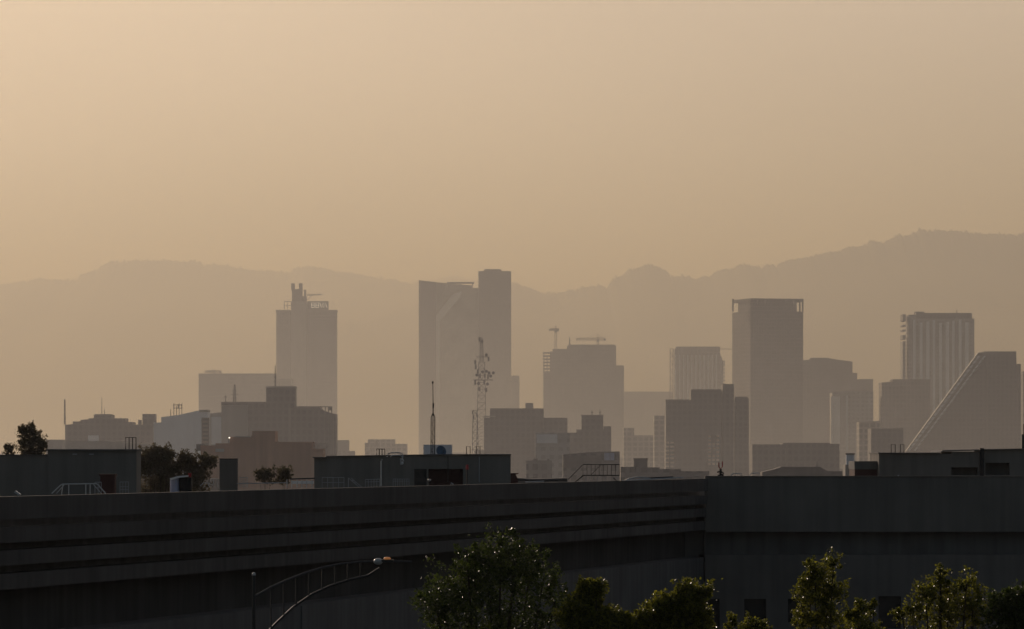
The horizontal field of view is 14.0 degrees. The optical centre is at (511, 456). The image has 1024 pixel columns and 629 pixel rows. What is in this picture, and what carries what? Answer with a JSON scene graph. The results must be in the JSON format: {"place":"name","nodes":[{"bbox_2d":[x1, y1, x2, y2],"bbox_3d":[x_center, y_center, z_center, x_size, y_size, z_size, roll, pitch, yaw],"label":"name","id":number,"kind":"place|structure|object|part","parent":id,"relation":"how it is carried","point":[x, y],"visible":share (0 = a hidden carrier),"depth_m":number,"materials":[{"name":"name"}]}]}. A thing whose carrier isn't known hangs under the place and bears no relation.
{"place":"outdoors","nodes":[
{"label":"outdoors","id":0,"kind":"place"},
{"bbox_2d":[46,440,65,453],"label":"house","id":1,"kind":"structure","parent":0,"point":[56,444],"depth_m":1808.00,"materials":[{"name":"concrete"}]},
{"bbox_2d":[0,449,141,495],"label":"rooftop structure","id":2,"kind":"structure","parent":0,"point":[37,475],"depth_m":165.90,"materials":[{"name":"grey paint"}]},
{"bbox_2d":[125,437,136,448],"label":"ladder hoop","id":3,"kind":"object","parent":2,"relation":"on","point":[129,442],"visible":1,"depth_m":166.99,"materials":[{"name":"black metal"}]},
{"bbox_2d":[65,441,155,474],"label":"house","id":4,"kind":"structure","parent":0,"point":[95,445],"depth_m":1574.00,"materials":[{"name":"concrete"}]},
{"bbox_2d":[65,414,156,443],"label":"apartment block","id":5,"kind":"structure","parent":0,"point":[104,427],"depth_m":2002.00,"materials":[{"name":"concrete"}]},
{"bbox_2d":[64,399,65,424],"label":"rooftop mast","id":6,"kind":"object","parent":5,"relation":"on","point":[64,412],"visible":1,"depth_m":1999.70,"materials":[{"name":"grey metal"}]},
{"bbox_2d":[141,476,218,491],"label":"house","id":7,"kind":"structure","parent":0,"point":[215,488],"depth_m":1000.00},
{"bbox_2d":[0,259,418,371],"bbox_3d":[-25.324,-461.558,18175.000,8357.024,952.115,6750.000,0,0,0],"label":"hills","id":8,"kind":"structure","parent":0,"point":[146,314],"depth_m":18810.54,"materials":[{"name":"brown"}]},
{"bbox_2d":[196,431,324,489],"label":"apartment block","id":9,"kind":"structure","parent":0,"point":[257,450],"depth_m":1100.00,"materials":[{"name":"concrete"}]},
{"bbox_2d":[276,283,337,413],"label":"office tower","id":10,"kind":"structure","parent":0,"point":[306,346],"depth_m":4842.20,"materials":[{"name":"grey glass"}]},
{"bbox_2d":[338,440,348,450],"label":"house","id":11,"kind":"structure","parent":0,"point":[343,445],"depth_m":2886.00,"materials":[{"name":"concrete"}]},
{"bbox_2d":[365,439,406,454],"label":"warehouse","id":12,"kind":"structure","parent":0,"point":[382,445],"depth_m":3144.00,"materials":[{"name":"beige concrete"}]},
{"bbox_2d":[312,454,510,487],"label":"rooftop structure","id":13,"kind":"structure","parent":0,"point":[422,469],"depth_m":230.00,"materials":[{"name":"grey concrete"}]},
{"bbox_2d":[414,469,426,485],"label":"door","id":14,"kind":"structure","parent":13,"relation":"in","point":[420,475],"depth_m":229.97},
{"bbox_2d":[431,381,434,453],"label":"antenna mast","id":15,"kind":"object","parent":13,"relation":"on","point":[432,438],"visible":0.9,"depth_m":232.99,"materials":[{"name":"black metal"}]},
{"bbox_2d":[436,446,445,453],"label":"satellite dish","id":16,"kind":"object","parent":13,"relation":"on","point":[440,449],"visible":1,"depth_m":231.33,"materials":[{"name":"paint"}]},
{"bbox_2d":[0,450,842,470],"bbox_3d":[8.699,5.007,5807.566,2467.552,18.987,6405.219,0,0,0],"label":"distant roofs","id":17,"kind":"structure","parent":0,"point":[344,453],"depth_m":2746.29,"materials":[{"name":"grey"}]},
{"bbox_2d":[423,445,451,453],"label":"house","id":18,"kind":"structure","parent":0,"point":[427,449],"depth_m":630.00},
{"bbox_2d":[407,275,477,286],"bbox_3d":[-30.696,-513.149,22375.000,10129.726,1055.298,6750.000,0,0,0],"label":"hills","id":19,"kind":"structure","parent":0,"point":[445,279],"depth_m":23891.57,"materials":[{"name":"brown"}]},
{"bbox_2d":[0,476,1023,628],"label":"concrete building","id":20,"kind":"structure","parent":0,"point":[177,560],"depth_m":186.24,"materials":[{"name":"grey concrete"}]},
{"bbox_2d":[52,483,105,494],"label":"railing","id":21,"kind":"object","parent":20,"relation":"on","point":[68,484],"visible":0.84,"depth_m":151.99,"materials":[{"name":"grey metal"}]},
{"bbox_2d":[99,474,116,493],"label":"brick stack","id":22,"kind":"object","parent":20,"relation":"on","point":[108,481],"visible":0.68,"depth_m":158.00,"materials":[{"name":"brown brick"}]},
{"bbox_2d":[120,482,128,492],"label":"railing","id":23,"kind":"object","parent":20,"relation":"on","point":[125,486],"visible":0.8,"depth_m":152.99,"materials":[{"name":"grey metal"}]},
{"bbox_2d":[170,475,187,491],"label":"air conditioner","id":24,"kind":"object","parent":20,"relation":"on","point":[178,483],"visible":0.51,"depth_m":169.80,"materials":[{"name":"white plastic"}]},
{"bbox_2d":[188,473,191,491],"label":"vent pipe","id":25,"kind":"object","parent":20,"relation":"on","point":[189,482],"visible":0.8,"depth_m":169.85,"materials":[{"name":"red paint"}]},
{"bbox_2d":[219,459,237,490],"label":"roof cabinet","id":26,"kind":"object","parent":20,"relation":"on","point":[228,474],"visible":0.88,"depth_m":184.97,"materials":[{"name":"metal"}]},
{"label":"door","id":27,"kind":"part","parent":26,"relation":"part of","materials":[{"name":"grey metal"}]},
{"bbox_2d":[239,477,247,487],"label":"railing","id":28,"kind":"object","parent":20,"relation":"on","point":[243,481],"visible":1,"depth_m":185.99,"materials":[{"name":"grey metal"}]},
{"bbox_2d":[237,482,287,483],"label":"roof pipe","id":29,"kind":"object","parent":20,"relation":"on","point":[262,483],"visible":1,"depth_m":183.98,"materials":[{"name":"grey metal"}]},
{"bbox_2d":[253,464,276,489],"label":"bush","id":30,"kind":"object","parent":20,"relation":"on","point":[262,476],"visible":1,"depth_m":299.79,"materials":[{"name":"green plant"}]},
{"bbox_2d":[275,464,293,488],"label":"bush","id":31,"kind":"object","parent":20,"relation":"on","point":[283,474],"visible":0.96,"depth_m":299.71,"materials":[{"name":"green plant"}]},
{"bbox_2d":[290,478,314,487],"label":"railing","id":32,"kind":"object","parent":20,"relation":"on","point":[301,482],"visible":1,"depth_m":190.30,"materials":[{"name":"metal"}]},
{"bbox_2d":[322,477,343,487],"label":"railing","id":33,"kind":"object","parent":20,"relation":"on","point":[327,482],"visible":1,"depth_m":194.99,"materials":[{"name":"grey metal"}]},
{"bbox_2d":[380,459,382,485],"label":"vent pole","id":34,"kind":"object","parent":20,"relation":"on","point":[381,472],"visible":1,"depth_m":198.99,"materials":[{"name":"grey metal"}]},
{"bbox_2d":[387,452,403,459],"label":"vent pipe","id":35,"kind":"object","parent":20,"relation":"on","point":[396,455],"visible":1,"depth_m":228.97,"materials":[{"name":"grey metal"}]},
{"bbox_2d":[466,465,468,484],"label":"vent pipe","id":36,"kind":"object","parent":20,"relation":"on","point":[467,467],"visible":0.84,"depth_m":202.97,"materials":[{"name":"metal"}]},
{"bbox_2d":[510,473,518,482],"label":"brick stack","id":37,"kind":"object","parent":20,"relation":"on","point":[514,478],"visible":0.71,"depth_m":214.00,"materials":[{"name":"brick"}]},
{"bbox_2d":[518,478,566,482],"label":"roof duct","id":38,"kind":"object","parent":20,"relation":"on","point":[533,480],"visible":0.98,"depth_m":215.95,"materials":[{"name":"metal"}]},
{"bbox_2d":[568,464,619,481],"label":"stair gantry","id":39,"kind":"object","parent":20,"relation":"on","point":[599,475],"visible":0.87,"depth_m":218.98,"materials":[{"name":"black metal"}]},
{"bbox_2d":[622,477,651,480],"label":"roof sheet","id":40,"kind":"object","parent":20,"relation":"on","point":[645,478],"visible":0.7,"depth_m":222.00,"materials":[{"name":"grey paint"}]},
{"bbox_2d":[650,477,683,479],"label":"roof pipe","id":41,"kind":"object","parent":20,"relation":"on","point":[666,478],"visible":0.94,"depth_m":225.97,"materials":[{"name":"grey metal"}]},
{"bbox_2d":[705,599,718,628],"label":"window","id":42,"kind":"structure","parent":20,"relation":"in","point":[715,602],"depth_m":236.63,"materials":[{"name":"black glass"}]},
{"bbox_2d":[717,461,723,475],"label":"alarm siren","id":43,"kind":"object","parent":20,"relation":"on","point":[720,472],"visible":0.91,"depth_m":238.96,"materials":[{"name":"black metal"}]},
{"bbox_2d":[744,599,765,618],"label":"window","id":44,"kind":"structure","parent":20,"relation":"in","point":[755,607],"depth_m":236.63,"materials":[{"name":"black glass"}]},
{"bbox_2d":[788,599,805,621],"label":"window","id":45,"kind":"structure","parent":20,"relation":"in","point":[791,604],"depth_m":236.63,"materials":[{"name":"black glass"}]},
{"bbox_2d":[879,596,899,627],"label":"window","id":46,"kind":"structure","parent":20,"relation":"in","point":[887,603],"depth_m":236.63,"materials":[{"name":"black glass"}]},
{"bbox_2d":[869,448,1023,475],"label":"rooftop structure","id":47,"kind":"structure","parent":20,"relation":"on","point":[991,462],"depth_m":245.00,"materials":[{"name":"grey concrete"}]},
{"bbox_2d":[1021,424,1023,448],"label":"roof post","id":48,"kind":"object","parent":47,"relation":"on","point":[1022,440],"visible":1,"depth_m":246.00,"materials":[{"name":"paint"}]},
{"bbox_2d":[0,227,1023,454],"bbox_3d":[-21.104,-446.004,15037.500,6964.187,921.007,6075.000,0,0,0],"label":"hills","id":49,"kind":"structure","parent":0,"point":[858,302],"depth_m":15357.76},
{"bbox_2d":[0,0,1023,293],"label":"sky","id":50,"kind":"structure","parent":0,"point":[557,145],"materials":[{"name":"beige"}]},
{"bbox_2d":[483,403,543,477],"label":"office block","id":51,"kind":"structure","parent":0,"point":[512,431],"depth_m":2141.00,"materials":[{"name":"concrete"}]},
{"bbox_2d":[526,458,551,478],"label":"house","id":52,"kind":"structure","parent":0,"point":[536,468],"depth_m":1350.00,"materials":[{"name":"concrete"}]},
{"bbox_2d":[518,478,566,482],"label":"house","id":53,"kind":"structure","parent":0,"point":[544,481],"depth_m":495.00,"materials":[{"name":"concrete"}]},
{"bbox_2d":[535,433,569,477],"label":"apartment block","id":54,"kind":"structure","parent":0,"point":[554,447],"depth_m":1640.00,"materials":[{"name":"grey concrete"}]},
{"bbox_2d":[544,418,566,432],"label":"apartment block","id":55,"kind":"structure","parent":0,"point":[555,425],"depth_m":2127.00,"materials":[{"name":"grey concrete"}]},
{"bbox_2d":[570,415,610,453],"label":"apartment block","id":56,"kind":"structure","parent":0,"point":[593,434],"depth_m":2002.00,"materials":[{"name":"concrete"}]},
{"bbox_2d":[563,451,619,481],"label":"house","id":57,"kind":"structure","parent":0,"point":[573,463],"depth_m":1250.00,"materials":[{"name":"concrete"}]},
{"bbox_2d":[604,453,613,459],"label":"window","id":58,"kind":"structure","parent":57,"relation":"in","point":[607,456],"depth_m":1249.90,"materials":[{"name":"grey glass"}]},
{"bbox_2d":[653,416,664,468],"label":"apartment block","id":59,"kind":"structure","parent":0,"point":[658,441],"depth_m":2854.00,"materials":[{"name":"beige concrete"}]},
{"bbox_2d":[620,458,708,480],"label":"house","id":60,"kind":"structure","parent":0,"point":[640,468],"depth_m":1120.00,"materials":[{"name":"concrete"}]},
{"bbox_2d":[664,384,748,475],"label":"apartment tower","id":61,"kind":"structure","parent":0,"point":[706,429],"depth_m":2190.00,"materials":[{"name":"concrete"}]},
{"bbox_2d":[732,298,803,444],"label":"office tower","id":62,"kind":"structure","parent":0,"point":[767,357],"depth_m":3568.01,"materials":[{"name":"concrete"}]},
{"bbox_2d":[749,443,838,475],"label":"warehouse","id":63,"kind":"structure","parent":0,"point":[765,457],"depth_m":1877.00,"materials":[{"name":"concrete"}]},
{"bbox_2d":[760,463,842,475],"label":"house","id":64,"kind":"structure","parent":0,"point":[799,471],"depth_m":1000.00,"materials":[{"name":"concrete"}]},
{"bbox_2d":[803,358,872,442],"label":"office block","id":65,"kind":"structure","parent":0,"point":[823,378],"depth_m":3795.00,"materials":[{"name":"concrete"}]},
{"bbox_2d":[843,453,854,475],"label":"house","id":66,"kind":"structure","parent":0,"point":[849,456],"depth_m":860.50,"materials":[{"name":"concrete"}]},
{"bbox_2d":[849,461,876,475],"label":"air conditioning unit","id":67,"kind":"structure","parent":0,"point":[862,468],"depth_m":246.00,"materials":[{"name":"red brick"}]},
{"bbox_2d":[857,421,879,460],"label":"apartment block","id":68,"kind":"structure","parent":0,"point":[862,440],"depth_m":2610.00,"materials":[{"name":"grey concrete"}]},
{"bbox_2d":[868,428,902,460],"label":"office block","id":69,"kind":"structure","parent":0,"point":[881,440],"depth_m":2127.00,"materials":[{"name":"concrete"}]},
{"bbox_2d":[905,351,1020,452],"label":"office block","id":70,"kind":"structure","parent":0,"point":[979,406],"depth_m":2626.00,"materials":[{"name":"concrete"}]},
{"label":"road","id":71,"kind":"structure","parent":0,"visible":0},
{"bbox_2d":[252,557,411,628],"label":"street lamp","id":72,"kind":"object","parent":71,"relation":"on","point":[377,561],"visible":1,"depth_m":91.98,"materials":[{"name":"metal"}]},
{"bbox_3d":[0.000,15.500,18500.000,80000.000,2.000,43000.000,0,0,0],"label":"ground","id":73,"kind":"structure","parent":0,"visible":0},
{"bbox_2d":[1,442,15,454],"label":"tree","id":74,"kind":"object","parent":73,"relation":"on","point":[8,450],"visible":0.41,"depth_m":299.86,"materials":[{"name":"green plant"}]},
{"bbox_2d":[13,421,47,454],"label":"tree","id":75,"kind":"object","parent":73,"relation":"on","point":[33,439],"visible":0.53,"depth_m":299.83,"materials":[{"name":"green plant"}]},
{"bbox_2d":[138,441,182,492],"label":"tree","id":76,"kind":"object","parent":73,"relation":"on","point":[156,461],"visible":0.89,"depth_m":299.52,"materials":[{"name":"green plant"}]},
{"bbox_2d":[154,410,209,476],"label":"apartment block","id":77,"kind":"structure","parent":73,"relation":"on","point":[190,430],"depth_m":1640.00,"materials":[{"name":"concrete"}]},
{"bbox_2d":[173,448,218,491],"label":"tree","id":78,"kind":"object","parent":73,"relation":"on","point":[187,462],"visible":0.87,"depth_m":299.81,"materials":[{"name":"green plant"}]},
{"bbox_2d":[210,412,220,444],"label":"apartment block","id":79,"kind":"structure","parent":73,"relation":"on","point":[215,428],"depth_m":1876.60,"materials":[{"name":"concrete"}]},
{"bbox_2d":[199,373,292,412],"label":"office block","id":80,"kind":"structure","parent":73,"relation":"on","point":[215,389],"depth_m":4251.00,"materials":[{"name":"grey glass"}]},
{"bbox_2d":[205,370,221,372],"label":"rooftop structure","id":81,"kind":"object","parent":80,"relation":"on","point":[213,371],"visible":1,"depth_m":4273.58,"materials":[{"name":"paint"}]},
{"bbox_2d":[221,386,337,456],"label":"office block","id":82,"kind":"structure","parent":73,"relation":"on","point":[283,414],"depth_m":1877.00,"materials":[{"name":"concrete"}]},
{"bbox_2d":[231,384,237,401],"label":"rooftop mast","id":83,"kind":"object","parent":82,"relation":"on","point":[234,394],"visible":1,"depth_m":1884.50,"materials":[{"name":"grey metal"}]},
{"bbox_2d":[419,269,518,453],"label":"office tower","id":84,"kind":"structure","parent":73,"relation":"on","point":[457,320],"depth_m":5079.00,"materials":[{"name":"grey glass"}]},
{"bbox_2d":[472,410,478,453],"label":"lattice tower","id":85,"kind":"structure","parent":73,"relation":"on","point":[473,438],"depth_m":1875.83,"materials":[{"name":"grey metal"}]},
{"bbox_2d":[474,337,494,453],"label":"lattice tower","id":86,"kind":"structure","parent":73,"relation":"on","point":[482,371],"depth_m":2258.17,"materials":[{"name":"metal"}]},
{"bbox_2d":[543,345,623,457],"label":"unfinished tower","id":87,"kind":"structure","parent":73,"relation":"on","point":[579,381],"depth_m":4369.00,"materials":[{"name":"grey concrete"}]},
{"bbox_2d":[549,325,558,348],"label":"tower crane","id":88,"kind":"object","parent":87,"relation":"on","point":[555,329],"visible":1,"depth_m":4382.82,"materials":[{"name":"paint"}]},
{"bbox_2d":[578,334,605,344],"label":"tower crane","id":89,"kind":"object","parent":87,"relation":"on","point":[598,340],"visible":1,"depth_m":4387.40,"materials":[{"name":"paint"}]},
{"bbox_2d":[623,428,652,466],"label":"apartment block","id":90,"kind":"structure","parent":73,"relation":"on","point":[637,446],"depth_m":2968.00,"materials":[{"name":"beige concrete"}]},
{"bbox_2d":[624,392,672,434],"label":"office block","id":91,"kind":"structure","parent":73,"relation":"on","point":[641,409],"depth_m":5432.00,"materials":[{"name":"concrete"}]},
{"bbox_2d":[670,347,724,398],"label":"office tower","id":92,"kind":"structure","parent":73,"relation":"on","point":[698,368],"depth_m":4310.00,"materials":[{"name":"paint"}]},
{"bbox_2d":[830,391,872,468],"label":"apartment tower","id":93,"kind":"structure","parent":73,"relation":"on","point":[849,410],"depth_m":3144.00,"materials":[{"name":"grey concrete"}]},
{"bbox_2d":[879,379,929,452],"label":"office block","id":94,"kind":"structure","parent":73,"relation":"on","point":[904,404],"depth_m":3139.00,"materials":[{"name":"concrete"}]},
{"bbox_2d":[900,312,973,416],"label":"apartment tower","id":95,"kind":"structure","parent":73,"relation":"on","point":[937,349],"depth_m":3469.00,"materials":[{"name":"concrete"}]},
{"bbox_2d":[1021,371,1023,433],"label":"office block","id":96,"kind":"structure","parent":73,"relation":"on","point":[1022,397],"depth_m":2824.62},
{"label":"pavement","id":97,"kind":"structure","parent":0,"visible":0},
{"bbox_2d":[407,522,568,628],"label":"tree","id":98,"kind":"object","parent":97,"relation":"on","point":[466,573],"visible":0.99,"depth_m":111.62,"materials":[{"name":"green plant"}]},
{"bbox_2d":[552,574,641,628],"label":"tree","id":99,"kind":"object","parent":97,"relation":"on","point":[583,604],"visible":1,"depth_m":109.69,"materials":[{"name":"green plant"}]},
{"bbox_2d":[630,576,722,628],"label":"tree","id":100,"kind":"object","parent":97,"relation":"on","point":[683,606],"visible":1,"depth_m":109.80,"materials":[{"name":"green plant"}]},
{"bbox_2d":[723,611,772,628],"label":"tree","id":101,"kind":"object","parent":97,"relation":"on","point":[753,623],"visible":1,"depth_m":111.94,"materials":[{"name":"green plant"}]},
{"bbox_2d":[789,546,852,628],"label":"tree","id":102,"kind":"object","parent":97,"relation":"on","point":[814,576],"visible":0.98,"depth_m":113.99,"materials":[{"name":"green plant"}]},
{"bbox_2d":[838,597,887,628],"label":"tree","id":103,"kind":"object","parent":97,"relation":"on","point":[855,616],"visible":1,"depth_m":109.95,"materials":[{"name":"green plant"}]},
{"bbox_2d":[887,563,995,628],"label":"tree","id":104,"kind":"object","parent":97,"relation":"on","point":[949,605],"visible":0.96,"depth_m":112.95,"materials":[{"name":"green plant"}]},
{"bbox_2d":[972,579,1023,628],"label":"tree","id":105,"kind":"object","parent":97,"relation":"on","point":[1013,617],"visible":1,"depth_m":110.94,"materials":[{"name":"green plant"}]}
]}

